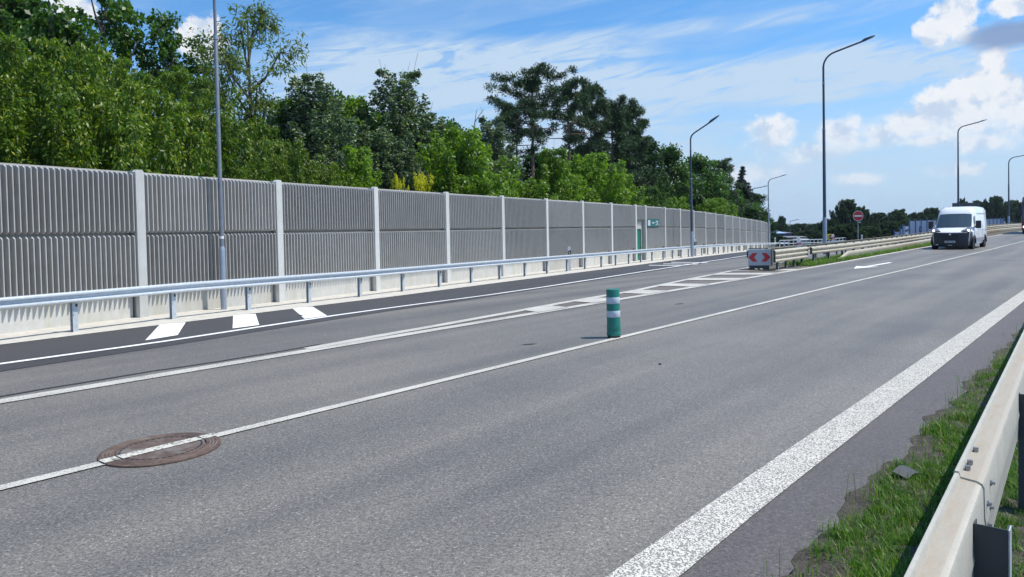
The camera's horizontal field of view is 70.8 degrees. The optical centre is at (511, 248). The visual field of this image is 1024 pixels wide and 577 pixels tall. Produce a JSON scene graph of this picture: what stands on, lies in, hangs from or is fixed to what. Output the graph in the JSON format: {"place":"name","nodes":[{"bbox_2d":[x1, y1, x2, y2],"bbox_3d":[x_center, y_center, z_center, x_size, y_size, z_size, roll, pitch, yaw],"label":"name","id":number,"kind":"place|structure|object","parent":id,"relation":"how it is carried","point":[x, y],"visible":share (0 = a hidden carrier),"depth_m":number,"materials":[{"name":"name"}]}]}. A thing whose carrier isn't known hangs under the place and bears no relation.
{"place":"outdoors","nodes":[
{"label":"outdoors","id":0,"kind":"place"},
{"bbox_2d":[1,229,965,574],"bbox_3d":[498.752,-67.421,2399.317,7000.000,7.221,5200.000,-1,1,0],"label":"ground","id":1,"kind":"structure","parent":0,"point":[351,301],"depth_m":17.06,"materials":[{"name":"grey concrete"}]},
{"bbox_2d":[0,80,75,165],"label":"box elder","id":2,"kind":"object","parent":1,"relation":"on","point":[5,128],"visible":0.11,"depth_m":18.06,"materials":[{"name":"green plant"}]},
{"bbox_2d":[0,0,93,74],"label":"maple tree","id":3,"kind":"object","parent":1,"relation":"on","point":[12,9],"visible":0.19,"depth_m":28.50,"materials":[{"name":"green plant"}]},
{"bbox_2d":[0,13,119,169],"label":"box elder","id":4,"kind":"object","parent":1,"relation":"on","point":[11,85],"visible":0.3,"depth_m":18.46,"materials":[{"name":"green plant"}]},
{"bbox_2d":[0,0,138,165],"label":"maple tree","id":5,"kind":"object","parent":1,"relation":"on","point":[63,29],"visible":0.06,"depth_m":26.68,"materials":[{"name":"green plant"}]},
{"bbox_2d":[4,20,166,172],"bbox_3d":[-12.318,-2.009,20.332,4.789,8.760,4.407,0,2,24],"label":"box elder","id":6,"kind":"object","parent":1,"relation":"on","point":[118,73],"visible":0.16,"depth_m":19.59,"materials":[{"name":"green plant"}]},
{"bbox_2d":[37,0,185,156],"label":"maple tree","id":7,"kind":"object","parent":1,"relation":"on","point":[127,13],"visible":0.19,"depth_m":30.78,"materials":[{"name":"green plant"}]},
{"bbox_2d":[37,68,216,176],"bbox_3d":[-10.176,-1.267,19.441,4.487,7.420,4.352,-2,2,-25],"label":"box elder","id":8,"kind":"object","parent":1,"relation":"on","point":[134,126],"visible":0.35,"depth_m":18.89,"materials":[{"name":"green plant"}]},
{"bbox_2d":[115,8,229,174],"bbox_3d":[-15.483,-4.354,32.933,5.013,12.908,5.012,0,2,36],"label":"maple tree","id":9,"kind":"object","parent":1,"relation":"on","point":[140,53],"visible":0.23,"depth_m":32.18,"materials":[{"name":"green plant"}]},
{"bbox_2d":[106,48,254,179],"bbox_3d":[-10.155,-1.861,22.017,4.698,8.341,5.010,-2,2,-33],"label":"box elder","id":10,"kind":"object","parent":1,"relation":"on","point":[170,87],"visible":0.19,"depth_m":21.33,"materials":[{"name":"green plant"}]},
{"bbox_2d":[154,100,271,180],"bbox_3d":[-8.822,-1.098,21.564,3.996,6.792,3.876,0,2,27],"label":"box elder","id":11,"kind":"object","parent":1,"relation":"on","point":[261,167],"visible":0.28,"depth_m":21.03,"materials":[{"name":"green plant"}]},
{"bbox_2d":[185,48,242,166],"bbox_3d":[-12.581,-3.342,30.941,2.718,10.761,2.842,-1,2,12],"label":"ash tree","id":12,"kind":"object","parent":1,"relation":"on","point":[227,82],"visible":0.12,"depth_m":30.55,"materials":[{"name":"green plant"}]},
{"bbox_2d":[184,0,309,151],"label":"ash tree","id":13,"kind":"object","parent":1,"relation":"on","point":[264,106],"visible":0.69,"depth_m":29.37,"materials":[{"name":"green plant"}]},
{"bbox_2d":[225,113,305,182],"bbox_3d":[-8.398,-1.132,23.389,3.429,6.738,3.536,-2,2,-28],"label":"box elder","id":14,"kind":"object","parent":1,"relation":"on","point":[264,130],"visible":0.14,"depth_m":23.37,"materials":[{"name":"green plant"}]},
{"bbox_2d":[243,96,320,176],"bbox_3d":[-9.448,-2.148,30.078,4.394,8.320,3.689,-3,2,-45],"label":"leafy tree","id":15,"kind":"object","parent":1,"relation":"on","point":[275,113],"visible":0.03,"depth_m":29.40,"materials":[{"name":"green plant"}]},
{"bbox_2d":[267,132,335,185],"bbox_3d":[-7.646,-1.060,25.030,3.219,6.414,3.319,-1,2,10],"label":"box elder","id":16,"kind":"object","parent":1,"relation":"on","point":[284,166],"visible":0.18,"depth_m":24.76,"materials":[{"name":"green plant"}]},
{"bbox_2d":[265,57,372,183],"bbox_3d":[-8.080,-3.017,30.013,4.651,9.920,4.534,0,2,44],"label":"aspen tree","id":17,"kind":"object","parent":1,"relation":"on","point":[311,107],"visible":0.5,"depth_m":29.25,"materials":[{"name":"green plant"}]},
{"bbox_2d":[309,87,349,163],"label":"leafy tree","id":18,"kind":"object","parent":1,"relation":"on","point":[340,94],"depth_m":37.53,"materials":[{"name":"green plant"}]},
{"bbox_2d":[303,157,364,186],"bbox_3d":[-6.365,-0.698,25.491,2.934,5.416,2.846,-3,2,-42],"label":"leafy bush","id":19,"kind":"object","parent":1,"relation":"on","point":[335,166],"visible":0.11,"depth_m":25.24,"materials":[{"name":"green plant"}]},
{"bbox_2d":[330,133,384,188],"bbox_3d":[-5.721,-1.187,26.413,2.437,6.315,2.372,-2,2,-26],"label":"leafy bush","id":20,"kind":"object","parent":1,"relation":"on","point":[364,161],"visible":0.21,"depth_m":26.11,"materials":[{"name":"green plant"}]},
{"bbox_2d":[327,95,397,179],"bbox_3d":[-7.478,-2.882,35.839,5.272,9.596,4.427,-2,2,-28],"label":"leafy tree","id":21,"kind":"object","parent":1,"relation":"on","point":[353,104],"visible":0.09,"depth_m":35.36,"materials":[{"name":"green plant"}]},
{"bbox_2d":[0,250,747,344],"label":"kerb strip","id":22,"kind":"object","parent":1,"relation":"on","point":[85,328],"visible":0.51,"depth_m":17.49,"materials":[{"name":"concrete"}]},
{"bbox_2d":[213,0,226,309],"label":"street lamp","id":23,"kind":"object","parent":22,"relation":"on","point":[222,267],"visible":1,"depth_m":16.82,"materials":[{"name":"metal"}]},
{"bbox_2d":[0,242,787,331],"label":"guardrail","id":24,"kind":"object","parent":22,"relation":"on","point":[73,298],"visible":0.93,"depth_m":17.21,"materials":[{"name":"metal"}]},
{"bbox_2d":[342,112,415,190],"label":"aspen tree","id":25,"kind":"object","parent":1,"relation":"on","point":[382,150],"visible":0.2,"depth_m":31.44,"materials":[{"name":"green plant"}]},
{"bbox_2d":[0,163,769,333],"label":"noise wall","id":26,"kind":"structure","parent":1,"relation":"on","point":[66,229],"depth_m":18.47,"materials":[{"name":"concrete"}]},
{"bbox_2d":[390,173,405,189],"bbox_3d":[-3.966,-0.306,25.578,0.676,5.204,0.675,0,2,36],"label":"yellow shrub","id":27,"kind":"object","parent":1,"relation":"on","point":[396,182],"visible":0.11,"depth_m":25.55,"materials":[{"name":"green plant"}]},
{"bbox_2d":[353,54,445,192],"bbox_3d":[-5.631,-3.924,35.925,4.967,11.651,5.297,0,2,37],"label":"aspen tree","id":28,"kind":"object","parent":1,"relation":"on","point":[394,97],"visible":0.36,"depth_m":35.25,"materials":[{"name":"green plant"}]},
{"bbox_2d":[373,141,436,191],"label":"aspen tree","id":29,"kind":"object","parent":1,"relation":"on","point":[404,169],"visible":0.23,"depth_m":31.50,"materials":[{"name":"green plant"}]},
{"bbox_2d":[406,171,433,191],"bbox_3d":[-3.287,-0.405,26.546,1.132,5.386,1.135,-2,2,-19],"label":"yellow shrub","id":30,"kind":"object","parent":1,"relation":"on","point":[419,181],"visible":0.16,"depth_m":26.56,"materials":[{"name":"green plant"}]},
{"bbox_2d":[385,103,467,192],"bbox_3d":[-4.649,-3.013,36.935,5.084,9.351,5.214,-2,2,-17],"label":"aspen tree","id":31,"kind":"object","parent":1,"relation":"on","point":[433,118],"visible":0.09,"depth_m":36.13,"materials":[{"name":"green plant"}]},
{"bbox_2d":[436,116,488,193],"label":"leafy tree","id":32,"kind":"object","parent":1,"relation":"on","point":[452,123],"visible":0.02,"depth_m":41.32,"materials":[{"name":"green plant"}]},
{"bbox_2d":[415,117,520,196],"bbox_3d":[-2.333,-2.112,33.754,4.985,8.087,4.926,0,2,43],"label":"leafy tree","id":33,"kind":"object","parent":1,"relation":"on","point":[457,154],"visible":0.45,"depth_m":33.13,"materials":[{"name":"green plant"}]},
{"bbox_2d":[449,173,517,197],"bbox_3d":[-1.394,-0.895,32.878,3.912,5.340,4.077,-1,2,12],"label":"leafy bush","id":34,"kind":"object","parent":1,"relation":"on","point":[464,183],"visible":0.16,"depth_m":32.20,"materials":[{"name":"green plant"}]},
{"bbox_2d":[475,107,522,180],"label":"aspen tree","id":35,"kind":"object","parent":1,"relation":"on","point":[497,134],"visible":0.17,"depth_m":43.44,"materials":[{"name":"green plant"}]},
{"bbox_2d":[485,149,534,197],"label":"aspen tree","id":36,"kind":"object","parent":1,"relation":"on","point":[494,168],"visible":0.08,"depth_m":37.64,"materials":[{"name":"green plant"}]},
{"bbox_2d":[492,96,553,159],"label":"pine tree","id":37,"kind":"object","parent":1,"relation":"on","point":[510,112],"visible":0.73,"depth_m":49.12,"materials":[{"name":"green plant"}]},
{"bbox_2d":[502,177,558,199],"bbox_3d":[0.800,-1.026,36.303,4.648,5.335,4.844,-1,2,-9],"label":"leafy bush","id":38,"kind":"object","parent":1,"relation":"on","point":[525,192],"visible":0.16,"depth_m":35.54,"materials":[{"name":"green plant"}]},
{"bbox_2d":[482,62,592,178],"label":"pine tree","id":39,"kind":"object","parent":1,"relation":"on","point":[531,82],"visible":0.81,"depth_m":51.90,"materials":[{"name":"green plant"}]},
{"bbox_2d":[519,153,560,195],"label":"leafy tree","id":40,"kind":"object","parent":1,"relation":"on","point":[526,163],"visible":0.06,"depth_m":65.02,"materials":[{"name":"green plant"}]},
{"bbox_2d":[528,136,580,200],"bbox_3d":[2.230,-2.146,37.228,2.819,7.568,2.897,-2,2,-18],"label":"leafy bush","id":41,"kind":"object","parent":1,"relation":"on","point":[555,173],"visible":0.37,"depth_m":36.92,"materials":[{"name":"green plant"}]},
{"bbox_2d":[528,76,613,168],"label":"pine tree","id":42,"kind":"object","parent":1,"relation":"on","point":[580,100],"visible":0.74,"depth_m":54.21,"materials":[{"name":"green plant"}]},
{"bbox_2d":[549,173,599,202],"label":"leafy bush","id":43,"kind":"object","parent":1,"relation":"on","point":[581,194],"visible":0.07,"depth_m":40.12,"materials":[{"name":"green plant"}]},
{"bbox_2d":[563,75,618,201],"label":"pine tree","id":44,"kind":"object","parent":1,"relation":"on","point":[598,97],"visible":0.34,"depth_m":59.10,"materials":[{"name":"green plant"}]},
{"bbox_2d":[566,146,631,204],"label":"leafy bush","id":45,"kind":"object","parent":1,"relation":"on","point":[591,173],"visible":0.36,"depth_m":43.25,"materials":[{"name":"green plant"}]},
{"bbox_2d":[586,93,644,198],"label":"pine tree","id":46,"kind":"object","parent":1,"relation":"on","point":[619,129],"visible":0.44,"depth_m":60.93,"materials":[{"name":"green plant"}]},
{"bbox_2d":[588,172,650,205],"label":"leafy bush","id":47,"kind":"object","parent":1,"relation":"on","point":[629,179],"visible":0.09,"depth_m":47.13,"materials":[{"name":"green plant"}]},
{"bbox_2d":[603,97,658,199],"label":"pine tree","id":48,"kind":"object","parent":1,"relation":"on","point":[635,114],"visible":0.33,"depth_m":63.02,"materials":[{"name":"green plant"}]},
{"bbox_2d":[609,141,667,204],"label":"leafy tree","id":49,"kind":"object","parent":1,"relation":"on","point":[634,150],"visible":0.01,"depth_m":68.46,"materials":[{"name":"green plant"}]},
{"bbox_2d":[632,136,678,207],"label":"leafy tree","id":50,"kind":"object","parent":1,"relation":"on","point":[654,158],"visible":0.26,"depth_m":68.63,"materials":[{"name":"green plant"}]},
{"bbox_2d":[640,185,674,207],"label":"leafy tree","id":51,"kind":"object","parent":1,"relation":"on","point":[653,194],"visible":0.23,"depth_m":55.78,"materials":[{"name":"green plant"}]},
{"bbox_2d":[664,196,689,209],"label":"leafy bush","id":52,"kind":"object","parent":1,"relation":"on","point":[679,204],"visible":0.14,"depth_m":58.19,"materials":[{"name":"green plant"}]},
{"bbox_2d":[651,142,705,205],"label":"leafy tree","id":53,"kind":"object","parent":1,"relation":"on","point":[671,155],"visible":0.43,"depth_m":73.27,"materials":[{"name":"green plant"}]},
{"bbox_2d":[666,152,734,214],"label":"leafy tree","id":54,"kind":"object","parent":1,"relation":"on","point":[699,163],"visible":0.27,"depth_m":78.46,"materials":[{"name":"green plant"}]},
{"bbox_2d":[690,115,718,256],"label":"street lamp","id":55,"kind":"object","parent":1,"relation":"on","point":[691,220],"visible":0.98,"depth_m":49.88,"materials":[{"name":"metal"}]},
{"bbox_2d":[694,197,738,216],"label":"leafy bush","id":56,"kind":"object","parent":1,"relation":"on","point":[716,205],"visible":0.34,"depth_m":73.77,"materials":[{"name":"green plant"}]},
{"bbox_2d":[692,167,744,217],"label":"leafy tree","id":57,"kind":"object","parent":1,"relation":"on","point":[716,170],"visible":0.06,"depth_m":85.15,"materials":[{"name":"green plant"}]},
{"bbox_2d":[706,156,752,216],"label":"pine tree","id":58,"kind":"object","parent":1,"relation":"on","point":[723,165],"visible":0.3,"depth_m":88.97,"materials":[{"name":"green plant"}]},
{"bbox_2d":[733,166,760,220],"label":"spruce tree","id":59,"kind":"object","parent":1,"relation":"on","point":[746,189],"visible":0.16,"depth_m":99.30,"materials":[{"name":"green plant"}]},
{"bbox_2d":[728,188,771,224],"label":"leafy tree","id":60,"kind":"object","parent":1,"relation":"on","point":[753,209],"visible":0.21,"depth_m":96.41,"materials":[{"name":"green plant"}]},
{"bbox_2d":[752,193,772,232],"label":"leafy tree","id":61,"kind":"object","parent":1,"relation":"on","point":[758,197],"visible":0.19,"depth_m":104.84,"materials":[{"name":"green plant"}]},
{"bbox_2d":[762,213,778,246],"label":"leafy tree","id":62,"kind":"object","parent":1,"relation":"on","point":[773,229],"visible":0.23,"depth_m":110.96,"materials":[{"name":"green plant"}]},
{"bbox_2d":[776,215,787,231],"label":"tree","id":63,"kind":"object","parent":1,"relation":"on","point":[782,226],"visible":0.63,"depth_m":229.04,"materials":[{"name":"green plant"}]},
{"bbox_2d":[788,223,809,235],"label":"tree","id":64,"kind":"object","parent":1,"relation":"on","point":[796,227],"visible":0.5,"depth_m":258.13,"materials":[{"name":"green plant"}]},
{"bbox_2d":[779,237,852,246],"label":"bridge railing","id":65,"kind":"object","parent":1,"relation":"on","point":[810,242],"visible":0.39,"depth_m":104.09,"materials":[{"name":"grey metal"}]},
{"bbox_2d":[807,230,827,243],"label":"tree","id":66,"kind":"object","parent":1,"relation":"on","point":[816,235],"visible":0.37,"depth_m":129.60,"materials":[{"name":"green plant"}]},
{"bbox_2d":[814,218,839,237],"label":"tree","id":67,"kind":"object","parent":1,"relation":"on","point":[832,222],"visible":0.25,"depth_m":149.49,"materials":[{"name":"green plant"}]},
{"bbox_2d":[821,223,868,242],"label":"tree","id":68,"kind":"object","parent":1,"relation":"on","point":[848,231],"visible":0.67,"depth_m":118.11,"materials":[{"name":"green plant"}]},
{"bbox_2d":[829,198,865,228],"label":"tree","id":69,"kind":"object","parent":1,"relation":"on","point":[845,211],"visible":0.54,"depth_m":158.53,"materials":[{"name":"green plant"}]},
{"bbox_2d":[861,205,873,225],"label":"tree","id":70,"kind":"object","parent":1,"relation":"on","point":[869,218],"visible":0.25,"depth_m":163.52,"materials":[{"name":"green plant"}]},
{"bbox_2d":[859,225,890,238],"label":"tree","id":71,"kind":"object","parent":1,"relation":"on","point":[874,232],"visible":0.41,"depth_m":123.53,"materials":[{"name":"green plant"}]},
{"bbox_2d":[870,212,887,225],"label":"tree","id":72,"kind":"object","parent":1,"relation":"on","point":[878,217],"visible":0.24,"depth_m":183.27,"materials":[{"name":"green plant"}]},
{"bbox_2d":[874,220,901,235],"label":"tree","id":73,"kind":"object","parent":1,"relation":"on","point":[892,226],"visible":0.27,"depth_m":139.06,"materials":[{"name":"green plant"}]},
{"bbox_2d":[766,322,1023,576],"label":"verge","id":74,"kind":"structure","parent":1,"relation":"on","point":[802,557],"depth_m":4.25,"materials":[{"name":"green plant"}]},
{"bbox_2d":[892,465,920,478],"bbox_3d":[2.591,1.458,4.725,0.180,0.051,0.100,-2,2,-34],"label":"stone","id":75,"kind":"object","parent":74,"relation":"on","point":[904,470],"visible":0.96,"depth_m":4.71,"materials":[{"name":"stone"}]},
{"bbox_2d":[904,330,1023,576],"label":"guardrail","id":76,"kind":"object","parent":74,"relation":"on","point":[963,537],"visible":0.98,"depth_m":2.61,"materials":[{"name":"metal"}]},
{"bbox_2d":[887,208,914,221],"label":"tree","id":77,"kind":"object","parent":1,"relation":"on","point":[895,215],"visible":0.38,"depth_m":178.45,"materials":[{"name":"green plant"}]},
{"bbox_2d":[906,212,929,220],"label":"tree","id":78,"kind":"object","parent":1,"relation":"on","point":[918,216],"visible":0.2,"depth_m":208.88,"materials":[{"name":"green plant"}]},
{"bbox_2d":[922,207,940,219],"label":"tree","id":79,"kind":"object","parent":1,"relation":"on","point":[931,213],"visible":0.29,"depth_m":213.23,"materials":[{"name":"green plant"}]},
{"bbox_2d":[894,217,1016,243],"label":"blue noise barrier","id":80,"kind":"object","parent":1,"relation":"on","point":[913,227],"visible":0.26,"depth_m":140.82,"materials":[{"name":"blue"}]},
{"bbox_2d":[980,196,1014,227],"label":"tree","id":81,"kind":"object","parent":1,"relation":"on","point":[998,205],"visible":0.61,"depth_m":227.53,"materials":[{"name":"green plant"}]},
{"bbox_2d":[1010,200,1021,222],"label":"tree","id":82,"kind":"object","parent":1,"relation":"on","point":[1015,204],"visible":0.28,"depth_m":237.25,"materials":[{"name":"green plant"}]},
{"bbox_2d":[0,226,1023,576],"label":"road","id":83,"kind":"structure","parent":0,"point":[602,460],"depth_m":6.45,"materials":[{"name":"grey asphalt"}]},
{"bbox_2d":[97,432,220,467],"bbox_3d":[-2.809,1.600,5.771,0.890,0.030,0.890,0,2,40],"label":"manhole cover","id":84,"kind":"object","parent":83,"relation":"on","point":[159,450],"visible":1,"depth_m":5.70,"materials":[{"name":"metal"}]},
{"bbox_2d":[0,303,681,396],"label":"joint seal","id":85,"kind":"object","parent":83,"relation":"on","point":[182,366],"visible":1,"depth_m":9.23,"materials":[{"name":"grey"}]},
{"bbox_2d":[0,252,746,370],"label":"hard shoulder","id":86,"kind":"object","parent":83,"relation":"on","point":[61,345],"visible":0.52,"depth_m":14.18},
{"bbox_2d":[0,255,746,363],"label":"shoulder line","id":87,"kind":"object","parent":86,"relation":"on","point":[285,322],"visible":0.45,"depth_m":13.21,"materials":[{"name":"white paint"}]},
{"bbox_2d":[146,262,707,339],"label":"road markings","id":88,"kind":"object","parent":86,"relation":"on","point":[173,329],"depth_m":14.06,"materials":[{"name":"white paint"}]},
{"bbox_2d":[0,231,1019,402],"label":"edge line","id":89,"kind":"object","parent":83,"relation":"on","point":[311,348],"visible":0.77,"depth_m":11.63,"materials":[{"name":"white paint"}]},
{"bbox_2d":[0,241,1022,489],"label":"lane line","id":90,"kind":"object","parent":83,"relation":"on","point":[42,477],"visible":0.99,"depth_m":7.66,"materials":[{"name":"white paint"}]},
{"bbox_2d":[606,289,620,337],"bbox_3d":[1.576,1.000,11.200,0.226,0.757,0.226,-2,1,0],"label":"bollard","id":91,"kind":"object","parent":83,"relation":"on","point":[613,312],"visible":1,"depth_m":11.11,"materials":[{"name":"green plastic"}]},
{"bbox_2d":[398,263,830,333],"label":"gore","id":92,"kind":"structure","parent":83,"relation":"on","point":[664,288],"depth_m":20.30,"materials":[{"name":"paint"}]},
{"bbox_2d":[524,269,795,311],"bbox_3d":[5.490,1.033,21.204,2.125,0.020,16.309,0,2,34],"label":"hatch marking","id":93,"kind":"object","parent":92,"relation":"on","point":[551,307],"visible":0.97,"depth_m":19.30,"materials":[{"name":"white paint"}]},
{"bbox_2d":[606,290,1023,576],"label":"wide edge line","id":94,"kind":"object","parent":83,"relation":"on","point":[681,548],"visible":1,"depth_m":4.86,"materials":[{"name":"white paint"}]},
{"bbox_2d":[822,35,875,253],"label":"street lamp","id":95,"kind":"object","parent":83,"relation":"on","point":[824,219],"visible":0.98,"depth_m":44.80,"materials":[{"name":"metal"}]},
{"bbox_2d":[679,302,1023,576],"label":"road shoulder","id":96,"kind":"object","parent":83,"relation":"on","point":[751,545],"visible":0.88,"depth_m":4.79},
{"bbox_2d":[738,229,1021,270],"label":"median","id":97,"kind":"object","parent":83,"relation":"on","point":[772,268],"visible":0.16,"depth_m":30.76,"materials":[{"name":"plant"}]},
{"bbox_2d":[748,248,770,269],"bbox_3d":[9.406,0.382,27.416,0.810,0.840,0.820,-1,2,14],"label":"chevron board","id":98,"kind":"object","parent":97,"relation":"on","point":[759,258],"visible":0.97,"depth_m":27.32,"materials":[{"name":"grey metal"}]},
{"bbox_2d":[773,247,807,268],"bbox_3d":[10.969,0.505,28.362,0.183,1.082,4.001,0,2,39],"label":"guardrail","id":99,"kind":"object","parent":97,"relation":"on","point":[789,254],"visible":0.94,"depth_m":28.13,"materials":[{"name":"metal"}]},
{"bbox_2d":[781,241,931,265],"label":"grass","id":100,"kind":"structure","parent":97,"relation":"on","point":[818,261],"depth_m":33.37,"materials":[{"name":"green plant"}]},
{"bbox_2d":[747,223,1020,265],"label":"guardrail","id":101,"kind":"object","parent":97,"relation":"on","point":[845,242],"visible":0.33,"depth_m":40.95,"materials":[{"name":"metal"}]},
{"bbox_2d":[810,224,1021,259],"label":"guardrail","id":102,"kind":"object","parent":97,"relation":"on","point":[828,249],"visible":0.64,"depth_m":39.15,"materials":[{"name":"metal"}]},
{"bbox_2d":[928,206,986,248],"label":"van","id":103,"kind":"object","parent":83,"relation":"on","point":[966,226],"visible":0.96,"depth_m":43.14,"materials":[{"name":"white paint"}]},
{"bbox_2d":[957,119,986,206],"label":"street lamp","id":104,"kind":"object","parent":83,"relation":"on","point":[958,160],"visible":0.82,"depth_m":91.71,"materials":[{"name":"metal"}]},
{"bbox_2d":[1008,155,1023,222],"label":"street lamp","id":105,"kind":"object","parent":83,"relation":"on","point":[1009,191],"visible":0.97,"depth_m":124.76,"materials":[{"name":"metal"}]},
{"bbox_2d":[28,0,1023,223],"label":"sky","id":106,"kind":"structure","parent":0,"point":[897,100],"materials":[{"name":"blue"}]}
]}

